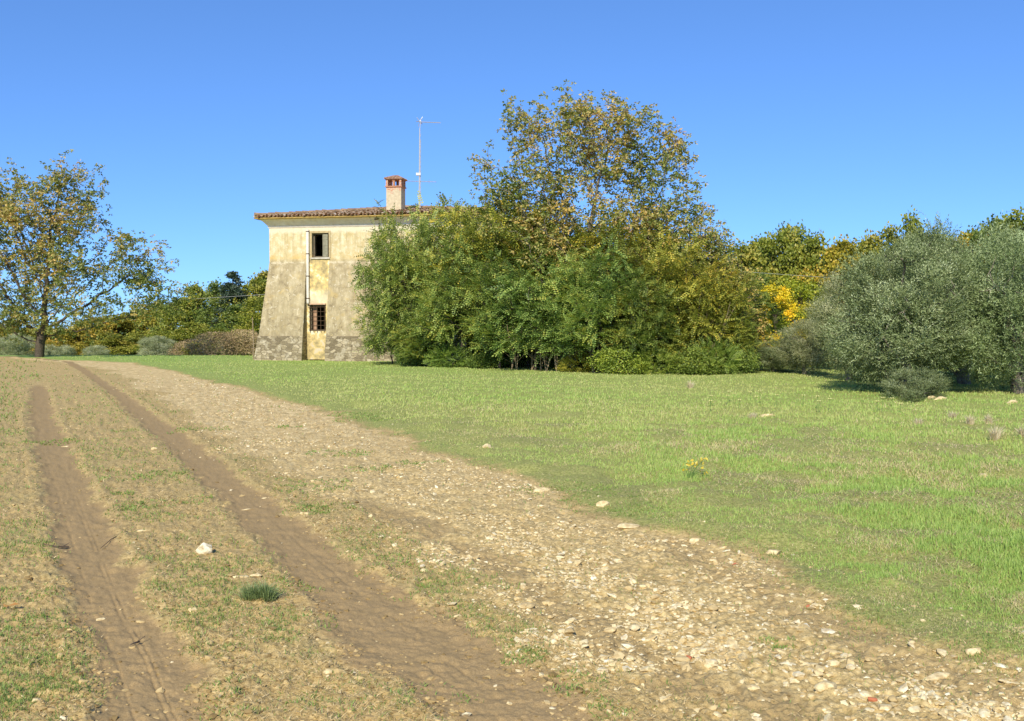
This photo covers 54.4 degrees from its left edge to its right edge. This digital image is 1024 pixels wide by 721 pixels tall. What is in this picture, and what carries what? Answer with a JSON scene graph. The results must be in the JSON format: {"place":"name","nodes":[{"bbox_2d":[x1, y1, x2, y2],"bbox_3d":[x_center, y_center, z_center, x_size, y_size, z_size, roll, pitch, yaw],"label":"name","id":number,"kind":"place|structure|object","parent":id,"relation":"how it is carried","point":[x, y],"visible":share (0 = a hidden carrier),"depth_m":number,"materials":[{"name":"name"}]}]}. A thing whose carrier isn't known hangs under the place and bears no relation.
{"place":"outdoors","nodes":[
{"label":"outdoors","id":0,"kind":"place"},
{"bbox_2d":[0,329,1023,720],"bbox_3d":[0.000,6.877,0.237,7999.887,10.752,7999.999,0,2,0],"label":"ground","id":1,"kind":"structure","parent":0,"point":[108,583],"depth_m":7.37,"materials":[{"name":"brown soil"}]},
{"bbox_2d":[0,332,35,354],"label":"bush","id":2,"kind":"object","parent":1,"relation":"on","point":[19,350],"visible":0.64,"depth_m":68.50,"materials":[{"name":"green plant"}]},
{"bbox_2d":[27,328,84,354],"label":"woodland tree","id":3,"kind":"object","parent":1,"relation":"on","point":[50,340],"visible":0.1,"depth_m":84.92,"materials":[{"name":"green plant"}]},
{"bbox_2d":[44,344,76,354],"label":"shrub","id":4,"kind":"object","parent":1,"relation":"on","point":[55,351],"visible":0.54,"depth_m":68.72,"materials":[{"name":"green plant"}]},
{"bbox_2d":[53,318,100,354],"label":"woodland tree","id":5,"kind":"object","parent":1,"relation":"on","point":[67,337],"visible":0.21,"depth_m":85.31,"materials":[{"name":"green plant"}]},
{"bbox_2d":[67,339,109,354],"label":"woodland tree","id":6,"kind":"object","parent":1,"relation":"on","point":[80,345],"visible":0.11,"depth_m":79.25,"materials":[{"name":"yellow plant"}]},
{"bbox_2d":[60,316,126,354],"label":"woodland tree","id":7,"kind":"object","parent":1,"relation":"on","point":[97,334],"visible":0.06,"depth_m":86.00,"materials":[{"name":"green plant"}]},
{"bbox_2d":[80,345,109,354],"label":"shrub","id":8,"kind":"object","parent":1,"relation":"on","point":[98,351],"visible":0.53,"depth_m":68.85,"materials":[{"name":"green plant"}]},
{"bbox_2d":[0,149,196,356],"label":"walnut tree","id":9,"kind":"object","parent":1,"relation":"on","point":[9,210],"visible":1,"depth_m":51.48,"materials":[{"name":"green plant"}]},
{"bbox_2d":[82,332,137,354],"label":"woodland tree","id":10,"kind":"object","parent":1,"relation":"on","point":[110,339],"visible":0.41,"depth_m":77.51,"materials":[{"name":"green plant"}]},
{"bbox_2d":[82,312,145,354],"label":"woodland tree","id":11,"kind":"object","parent":1,"relation":"on","point":[128,322],"visible":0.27,"depth_m":87.17,"materials":[{"name":"green plant"}]},
{"bbox_2d":[98,305,152,354],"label":"woodland tree","id":12,"kind":"object","parent":1,"relation":"on","point":[125,314],"visible":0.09,"depth_m":88.68,"materials":[{"name":"green plant"}]},
{"bbox_2d":[103,332,180,354],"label":"woodland tree","id":13,"kind":"object","parent":1,"relation":"on","point":[133,337],"visible":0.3,"depth_m":77.44,"materials":[{"name":"green plant"}]},
{"bbox_2d":[127,302,181,354],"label":"woodland tree","id":14,"kind":"object","parent":1,"relation":"on","point":[152,321],"visible":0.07,"depth_m":87.60,"materials":[{"name":"green plant"}]},
{"bbox_2d":[137,335,177,354],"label":"shrub","id":15,"kind":"object","parent":1,"relation":"on","point":[153,346],"visible":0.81,"depth_m":67.41,"materials":[{"name":"green plant"}]},
{"bbox_2d":[133,329,189,352],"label":"woodland tree","id":16,"kind":"object","parent":1,"relation":"on","point":[161,333],"visible":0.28,"depth_m":75.27,"materials":[{"name":"green plant"}]},
{"bbox_2d":[145,296,201,342],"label":"woodland tree","id":17,"kind":"object","parent":1,"relation":"on","point":[157,328],"visible":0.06,"depth_m":84.69,"materials":[{"name":"green plant"}]},
{"bbox_2d":[155,320,211,353],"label":"woodland tree","id":18,"kind":"object","parent":1,"relation":"on","point":[190,327],"visible":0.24,"depth_m":75.14,"materials":[{"name":"green plant"}]},
{"bbox_2d":[149,281,221,332],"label":"woodland tree","id":19,"kind":"object","parent":1,"relation":"on","point":[197,290],"visible":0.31,"depth_m":82.76,"materials":[{"name":"green plant"}]},
{"bbox_2d":[166,339,213,354],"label":"dry shrub","id":20,"kind":"object","parent":1,"relation":"on","point":[182,343],"visible":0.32,"depth_m":66.74,"materials":[{"name":"brown plant"}]},
{"bbox_2d":[195,543,211,553],"bbox_3d":[-2.227,1.361,7.205,0.126,0.093,0.106,0,2,-6],"label":"rock","id":21,"kind":"object","parent":1,"relation":"on","point":[204,548],"visible":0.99,"depth_m":7.17,"materials":[{"name":"stone"}]},
{"bbox_2d":[182,331,237,354],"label":"dry shrub","id":22,"kind":"object","parent":1,"relation":"on","point":[209,342],"visible":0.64,"depth_m":63.81,"materials":[{"name":"brown plant"}]},
{"bbox_2d":[190,277,230,354],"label":"woodland tree","id":23,"kind":"object","parent":1,"relation":"on","point":[211,291],"visible":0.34,"depth_m":79.45,"materials":[{"name":"green plant"}]},
{"bbox_2d":[177,327,251,355],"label":"woodland tree","id":24,"kind":"object","parent":1,"relation":"on","point":[199,332],"visible":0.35,"depth_m":67.10,"materials":[{"name":"green plant"}]},
{"bbox_2d":[206,271,247,353],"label":"conifer tree","id":25,"kind":"object","parent":1,"relation":"on","point":[233,289],"visible":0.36,"depth_m":73.48,"materials":[{"name":"green plant"}]},
{"bbox_2d":[205,302,259,355],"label":"woodland tree","id":26,"kind":"object","parent":1,"relation":"on","point":[231,309],"visible":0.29,"depth_m":71.51,"materials":[{"name":"green plant"}]},
{"bbox_2d":[214,329,258,355],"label":"dry shrub","id":27,"kind":"object","parent":1,"relation":"on","point":[232,345],"visible":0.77,"depth_m":56.69,"materials":[{"name":"brown plant"}]},
{"bbox_2d":[218,275,266,355],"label":"woodland tree","id":28,"kind":"object","parent":1,"relation":"on","point":[259,285],"visible":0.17,"depth_m":74.48,"materials":[{"name":"green plant"}]},
{"bbox_2d":[230,293,263,349],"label":"woodland tree","id":29,"kind":"object","parent":1,"relation":"on","point":[252,310],"visible":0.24,"depth_m":60.66,"materials":[{"name":"green plant"}]},
{"bbox_2d":[243,267,267,325],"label":"woodland tree","id":30,"kind":"object","parent":1,"relation":"on","point":[263,274],"visible":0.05,"depth_m":77.20,"materials":[{"name":"green plant"}]},
{"bbox_2d":[234,579,285,603],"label":"spiky tuft","id":31,"kind":"object","parent":1,"relation":"on","point":[266,592],"visible":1,"depth_m":5.99,"materials":[{"name":"green plant"}]},
{"bbox_2d":[253,175,495,360],"bbox_3d":[-5.683,-4.626,53.763,12.341,10.033,12.057,0,2,11],"label":"farmhouse","id":32,"kind":"object","parent":1,"relation":"on","point":[308,306],"visible":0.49,"depth_m":49.12,"materials":[{"name":"paint"}]},
{"bbox_2d":[308,303,325,331],"bbox_3d":[-9.595,-2.115,49.394,0.910,1.436,0.432,0,2,11],"label":"window","id":33,"kind":"structure","parent":32,"relation":"in","point":[314,325],"depth_m":49.49,"materials":[{"name":"brown wood"}]},
{"bbox_2d":[310,231,330,258],"bbox_3d":[-9.434,-5.704,49.208,1.075,1.390,0.333,0,2,11],"label":"window","id":34,"kind":"structure","parent":32,"relation":"in","point":[325,234],"depth_m":49.13,"materials":[{"name":"beige stone"}]},
{"bbox_2d":[412,117,440,207],"bbox_3d":[-4.668,-10.133,52.081,1.892,5.245,0.440,0,2,0],"label":"television antenna","id":35,"kind":"object","parent":32,"relation":"attached to","point":[419,175],"visible":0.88,"depth_m":52.06,"materials":[{"name":"metal"}]},
{"bbox_2d":[351,318,411,363],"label":"locust tree","id":36,"kind":"object","parent":1,"relation":"on","point":[383,351],"visible":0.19,"depth_m":43.56,"materials":[{"name":"green plant"}]},
{"bbox_2d":[349,211,424,360],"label":"locust tree","id":37,"kind":"object","parent":1,"relation":"on","point":[372,300],"visible":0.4,"depth_m":42.20,"materials":[{"name":"green plant"}]},
{"bbox_2d":[357,199,456,363],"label":"locust tree","id":38,"kind":"object","parent":1,"relation":"on","point":[392,268],"visible":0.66,"depth_m":40.70,"materials":[{"name":"green plant"}]},
{"bbox_2d":[392,347,431,365],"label":"shrub","id":39,"kind":"object","parent":1,"relation":"on","point":[412,363],"visible":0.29,"depth_m":41.22,"materials":[{"name":"green plant"}]},
{"bbox_2d":[384,315,464,365],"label":"locust tree","id":40,"kind":"object","parent":1,"relation":"on","point":[412,344],"visible":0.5,"depth_m":40.10,"materials":[{"name":"green plant"}]},
{"bbox_2d":[387,191,476,360],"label":"locust tree","id":41,"kind":"object","parent":1,"relation":"on","point":[429,213],"visible":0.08,"depth_m":43.06,"materials":[{"name":"green plant"}]},
{"bbox_2d":[421,341,471,367],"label":"shrub","id":42,"kind":"object","parent":1,"relation":"on","point":[457,352],"visible":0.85,"depth_m":39.08,"materials":[{"name":"green plant"}]},
{"bbox_2d":[401,226,496,366],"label":"locust tree","id":43,"kind":"object","parent":1,"relation":"on","point":[440,327],"visible":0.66,"depth_m":38.66,"materials":[{"name":"green plant"}]},
{"bbox_2d":[429,203,499,345],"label":"locust tree","id":44,"kind":"object","parent":1,"relation":"on","point":[476,222],"visible":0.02,"depth_m":42.71,"materials":[{"name":"green plant"}]},
{"bbox_2d":[427,178,534,354],"bbox_3d":[-0.677,-3.715,40.500,5.614,8.012,5.215,0,2,-5],"label":"locust tree","id":45,"kind":"object","parent":1,"relation":"on","point":[456,220],"visible":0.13,"depth_m":40.45,"materials":[{"name":"green plant"}]},
{"bbox_2d":[464,350,510,368],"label":"shrub","id":46,"kind":"object","parent":1,"relation":"on","point":[477,362],"visible":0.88,"depth_m":38.14,"materials":[{"name":"green plant"}]},
{"bbox_2d":[447,246,543,368],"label":"locust tree","id":47,"kind":"object","parent":1,"relation":"on","point":[480,280],"visible":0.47,"depth_m":37.05,"materials":[{"name":"green plant"}]},
{"bbox_2d":[465,337,525,365],"bbox_3d":[-0.594,-0.498,40.448,2.723,1.886,2.762,0,2,1],"label":"shrub","id":48,"kind":"object","parent":1,"relation":"on","point":[473,350],"visible":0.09,"depth_m":39.86,"materials":[{"name":"green plant"}]},
{"bbox_2d":[441,191,564,366],"bbox_3d":[0.397,-3.046,38.938,5.683,6.793,5.881,-2,2,-38],"label":"locust tree","id":49,"kind":"object","parent":1,"relation":"on","point":[505,252],"visible":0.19,"depth_m":37.96,"materials":[{"name":"green plant"}]},
{"bbox_2d":[0,422,1022,720],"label":"soil clods","id":50,"kind":"object","parent":1,"relation":"on","point":[250,710],"visible":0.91,"depth_m":4.77,"materials":[{"name":"brown soil"}]},
{"bbox_2d":[0,354,1023,720],"bbox_3d":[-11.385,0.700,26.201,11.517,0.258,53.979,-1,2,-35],"label":"short turf","id":51,"kind":"structure","parent":1,"relation":"on","point":[206,640],"depth_m":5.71,"materials":[{"name":"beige plant"}]},
{"bbox_2d":[0,374,1023,720],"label":"gravel","id":52,"kind":"structure","parent":1,"relation":"on","point":[690,642],"depth_m":5.52,"materials":[{"name":"beige gravel"}]},
{"bbox_2d":[0,411,1023,720],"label":"weeds","id":53,"kind":"object","parent":1,"relation":"on","point":[310,507],"visible":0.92,"depth_m":5.70,"materials":[{"name":"green plant"}]},
{"bbox_2d":[500,340,552,366],"bbox_3d":[0.627,-0.532,39.907,2.723,2.021,2.762,1,2,31],"label":"shrub","id":54,"kind":"object","parent":1,"relation":"on","point":[521,361],"visible":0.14,"depth_m":39.33,"materials":[{"name":"green plant"}]},
{"bbox_2d":[468,230,594,370],"bbox_3d":[0.839,-2.189,36.436,5.030,5.262,4.977,-1,2,-15],"label":"locust tree","id":55,"kind":"object","parent":1,"relation":"on","point":[506,289],"visible":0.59,"depth_m":36.01,"materials":[{"name":"green plant"}]},
{"bbox_2d":[520,343,576,367],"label":"shrub","id":56,"kind":"object","parent":1,"relation":"on","point":[550,364],"visible":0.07,"depth_m":38.81,"materials":[{"name":"green plant"}]},
{"bbox_2d":[499,172,636,356],"bbox_3d":[1.935,-3.298,38.286,5.327,7.362,4.949,0,2,-13],"label":"locust tree","id":57,"kind":"object","parent":1,"relation":"on","point":[573,237],"visible":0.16,"depth_m":37.11,"materials":[{"name":"green plant"}]},
{"bbox_2d":[521,252,616,368],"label":"locust tree","id":58,"kind":"object","parent":1,"relation":"on","point":[583,271],"visible":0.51,"depth_m":34.90,"materials":[{"name":"green plant"}]},
{"bbox_2d":[553,350,603,372],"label":"shrub","id":59,"kind":"object","parent":1,"relation":"on","point":[562,366],"visible":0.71,"depth_m":35.12,"materials":[{"name":"green plant"}]},
{"bbox_2d":[543,233,657,372],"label":"locust tree","id":60,"kind":"object","parent":1,"relation":"on","point":[592,334],"visible":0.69,"depth_m":33.99,"materials":[{"name":"green plant"}]},
{"bbox_2d":[542,208,658,349],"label":"locust tree","id":61,"kind":"object","parent":1,"relation":"on","point":[613,229],"visible":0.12,"depth_m":36.15,"materials":[{"name":"green plant"}]},
{"bbox_2d":[467,79,742,351],"bbox_3d":[3.472,-4.975,37.489,10.393,10.794,4.589,0,2,0],"label":"walnut tree","id":62,"kind":"object","parent":1,"relation":"on","point":[582,113],"visible":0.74,"depth_m":36.86,"materials":[{"name":"green plant"}]},
{"bbox_2d":[586,342,653,374],"bbox_3d":[3.760,-0.042,33.925,2.302,1.347,2.269,-1,2,-30],"label":"shrub","id":63,"kind":"object","parent":1,"relation":"on","point":[622,368],"visible":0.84,"depth_m":33.52,"materials":[{"name":"green plant"}]},
{"bbox_2d":[571,210,683,351],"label":"locust tree","id":64,"kind":"object","parent":1,"relation":"on","point":[640,237],"visible":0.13,"depth_m":35.85,"materials":[{"name":"green plant"}]},
{"bbox_2d":[617,523,639,528],"bbox_3d":[0.946,1.348,8.091,0.202,0.053,0.111,0,2,-11],"label":"stone","id":65,"kind":"object","parent":1,"relation":"on","point":[626,526],"visible":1,"depth_m":8.06,"materials":[{"name":"beige stone"}]},
{"bbox_2d":[595,265,689,364],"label":"locust tree","id":66,"kind":"object","parent":1,"relation":"on","point":[634,300],"visible":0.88,"depth_m":33.53,"materials":[{"name":"green plant"}]},
{"bbox_2d":[625,344,696,374],"bbox_3d":[5.042,0.068,33.869,2.399,1.408,2.362,0,2,5],"label":"shrub","id":67,"kind":"object","parent":1,"relation":"on","point":[660,365],"visible":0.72,"depth_m":33.31,"materials":[{"name":"green plant"}]},
{"bbox_2d":[602,226,730,363],"bbox_3d":[5.391,-2.066,35.410,4.947,5.046,4.780,1,2,37],"label":"locust tree","id":68,"kind":"object","parent":1,"relation":"on","point":[663,264],"visible":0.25,"depth_m":34.33,"materials":[{"name":"green plant"}]},
{"bbox_2d":[640,236,746,364],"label":"locust tree","id":69,"kind":"object","parent":1,"relation":"on","point":[698,292],"visible":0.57,"depth_m":33.94,"materials":[{"name":"green plant"}]},
{"bbox_2d":[611,190,776,369],"bbox_3d":[6.612,-2.816,36.387,5.931,6.526,3.748,-1,2,-16],"label":"walnut tree","id":70,"kind":"object","parent":1,"relation":"on","point":[689,227],"visible":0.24,"depth_m":36.08,"materials":[{"name":"green plant"}]},
{"bbox_2d":[682,457,707,476],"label":"yellow leaved weed","id":71,"kind":"object","parent":1,"relation":"on","point":[696,463],"visible":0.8,"depth_m":10.74,"materials":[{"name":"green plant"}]},
{"bbox_2d":[665,343,725,374],"bbox_3d":[6.181,0.027,33.703,2.072,1.213,2.042,-2,3,-44],"label":"shrub","id":72,"kind":"object","parent":1,"relation":"on","point":[690,352],"visible":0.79,"depth_m":33.15,"materials":[{"name":"green plant"}]},
{"bbox_2d":[684,332,749,374],"bbox_3d":[6.841,-0.093,33.768,2.399,1.937,2.362,0,2,-9],"label":"shrub","id":73,"kind":"object","parent":1,"relation":"on","point":[730,351],"visible":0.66,"depth_m":33.36,"materials":[{"name":"green plant"}]},
{"bbox_2d":[675,254,767,365],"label":"locust tree","id":74,"kind":"object","parent":1,"relation":"on","point":[726,296],"visible":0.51,"depth_m":34.06,"materials":[{"name":"green plant"}]},
{"bbox_2d":[662,283,798,350],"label":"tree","id":75,"kind":"object","parent":1,"relation":"on","point":[766,297],"visible":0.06,"depth_m":37.78,"materials":[{"name":"green plant"}]},
{"bbox_2d":[704,282,762,357],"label":"locust tree","id":76,"kind":"object","parent":1,"relation":"on","point":[748,325],"visible":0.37,"depth_m":34.24,"materials":[{"name":"green plant"}]},
{"bbox_2d":[714,341,762,373],"bbox_3d":[7.664,-0.061,34.440,1.815,1.347,1.842,0,2,-14],"label":"shrub","id":77,"kind":"object","parent":1,"relation":"on","point":[751,365],"visible":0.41,"depth_m":34.00,"materials":[{"name":"green plant"}]},
{"bbox_2d":[723,239,796,363],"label":"woodland tree","id":78,"kind":"object","parent":1,"relation":"on","point":[749,255],"visible":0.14,"depth_m":59.61,"materials":[{"name":"green plant"}]},
{"bbox_2d":[733,231,787,353],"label":"woodland tree","id":79,"kind":"object","parent":1,"relation":"on","point":[752,243],"visible":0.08,"depth_m":65.11,"materials":[{"name":"green plant"}]},
{"bbox_2d":[750,269,790,365],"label":"woodland tree","id":80,"kind":"object","parent":1,"relation":"on","point":[765,281],"visible":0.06,"depth_m":51.67,"materials":[{"name":"green plant"}]},
{"bbox_2d":[746,338,809,371],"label":"olive tree","id":81,"kind":"object","parent":1,"relation":"on","point":[772,364],"visible":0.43,"depth_m":34.95,"materials":[{"name":"green plant"}]},
{"bbox_2d":[746,220,814,366],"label":"woodland tree","id":82,"kind":"object","parent":1,"relation":"on","point":[783,240],"visible":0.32,"depth_m":60.79,"materials":[{"name":"green plant"}]},
{"bbox_2d":[756,281,808,358],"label":"woodland tree","id":83,"kind":"object","parent":1,"relation":"on","point":[783,298],"visible":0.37,"depth_m":49.47,"materials":[{"name":"yellow plant"}]},
{"bbox_2d":[765,274,828,366],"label":"woodland tree","id":84,"kind":"object","parent":1,"relation":"on","point":[797,286],"visible":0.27,"depth_m":53.57,"materials":[{"name":"green plant"}]},
{"bbox_2d":[778,219,823,365],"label":"woodland tree","id":85,"kind":"object","parent":1,"relation":"on","point":[803,230],"visible":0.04,"depth_m":63.51,"materials":[{"name":"green plant"}]},
{"bbox_2d":[770,318,838,374],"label":"olive tree","id":86,"kind":"object","parent":1,"relation":"on","point":[796,344],"visible":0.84,"depth_m":33.26,"materials":[{"name":"green plant"}]},
{"bbox_2d":[775,229,849,365],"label":"woodland tree","id":87,"kind":"object","parent":1,"relation":"on","point":[814,248],"visible":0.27,"depth_m":59.27,"materials":[{"name":"green plant"}]},
{"bbox_2d":[788,234,861,366],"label":"woodland tree","id":88,"kind":"object","parent":1,"relation":"on","point":[834,254],"visible":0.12,"depth_m":57.13,"materials":[{"name":"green plant"}]},
{"bbox_2d":[814,680,836,691],"bbox_3d":[1.425,1.478,4.517,0.116,0.050,0.074,0,2,-6],"label":"stone","id":89,"kind":"object","parent":1,"relation":"on","point":[822,686],"visible":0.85,"depth_m":4.49,"materials":[{"name":"beige stone"}]},
{"bbox_2d":[805,295,850,369],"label":"olive tree","id":90,"kind":"object","parent":1,"relation":"on","point":[828,317],"visible":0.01,"depth_m":37.95,"materials":[{"name":"green plant"}]},
{"bbox_2d":[801,267,890,379],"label":"olive tree","id":91,"kind":"object","parent":1,"relation":"on","point":[826,311],"visible":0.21,"depth_m":29.89,"materials":[{"name":"green plant"}]},
{"bbox_2d":[840,236,878,301],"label":"woodland tree","id":92,"kind":"object","parent":1,"relation":"on","point":[869,246],"visible":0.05,"depth_m":59.13,"materials":[{"name":"green plant"}]},
{"bbox_2d":[839,220,916,366],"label":"woodland tree","id":93,"kind":"object","parent":1,"relation":"on","point":[890,231],"visible":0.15,"depth_m":59.05,"materials":[{"name":"green plant"}]},
{"bbox_2d":[813,237,996,393],"bbox_3d":[9.514,-1.077,24.345,4.707,3.953,4.086,-1,2,-15],"label":"olive tree","id":94,"kind":"object","parent":1,"relation":"on","point":[915,307],"visible":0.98,"depth_m":23.73,"materials":[{"name":"green plant"}]},
{"bbox_2d":[890,204,927,365],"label":"woodland tree","id":95,"kind":"object","parent":1,"relation":"on","point":[908,226],"visible":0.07,"depth_m":57.60,"materials":[{"name":"green plant"}]},
{"bbox_2d":[876,366,953,402],"bbox_3d":[9.234,0.672,22.880,1.742,1.120,3.284,1,2,33],"label":"shrub","id":96,"kind":"object","parent":1,"relation":"on","point":[918,389],"visible":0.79,"depth_m":22.55,"materials":[{"name":"green plant"}]},
{"bbox_2d":[866,228,973,375],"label":"olive tree","id":97,"kind":"object","parent":1,"relation":"on","point":[919,261],"visible":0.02,"depth_m":32.53,"materials":[{"name":"green plant"}]},
{"bbox_2d":[923,672,949,680],"bbox_3d":[2.019,1.510,4.749,0.189,0.035,0.067,-1,2,-29],"label":"stone","id":98,"kind":"object","parent":1,"relation":"on","point":[935,676],"visible":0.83,"depth_m":4.73,"materials":[{"name":"beige stone"}]},
{"bbox_2d":[868,210,1023,383],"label":"olive tree","id":99,"kind":"object","parent":1,"relation":"on","point":[957,373],"visible":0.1,"depth_m":27.66,"materials":[{"name":"green plant"}]},
{"bbox_2d":[928,228,999,354],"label":"woodland tree","id":100,"kind":"object","parent":1,"relation":"on","point":[966,235],"visible":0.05,"depth_m":53.37,"materials":[{"name":"green plant"}]},
{"bbox_2d":[939,220,1023,393],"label":"olive tree","id":101,"kind":"object","parent":1,"relation":"on","point":[987,301],"visible":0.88,"depth_m":24.39,"materials":[{"name":"green plant"}]},
{"bbox_2d":[960,212,1006,365],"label":"woodland tree","id":102,"kind":"object","parent":1,"relation":"on","point":[973,238],"visible":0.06,"depth_m":53.11,"materials":[{"name":"green plant"}]},
{"bbox_2d":[985,424,1005,440],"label":"dry weed","id":103,"kind":"object","parent":1,"relation":"on","point":[996,436],"visible":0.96,"depth_m":14.31,"materials":[{"name":"beige plant"}]},
{"bbox_2d":[979,202,1023,367],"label":"woodland tree","id":104,"kind":"object","parent":1,"relation":"on","point":[1018,213],"visible":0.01,"depth_m":51.56,"materials":[{"name":"green plant"}]},
{"bbox_2d":[0,0,1023,328],"label":"sky","id":105,"kind":"structure","parent":0,"point":[201,117],"materials":[{"name":"blue"}]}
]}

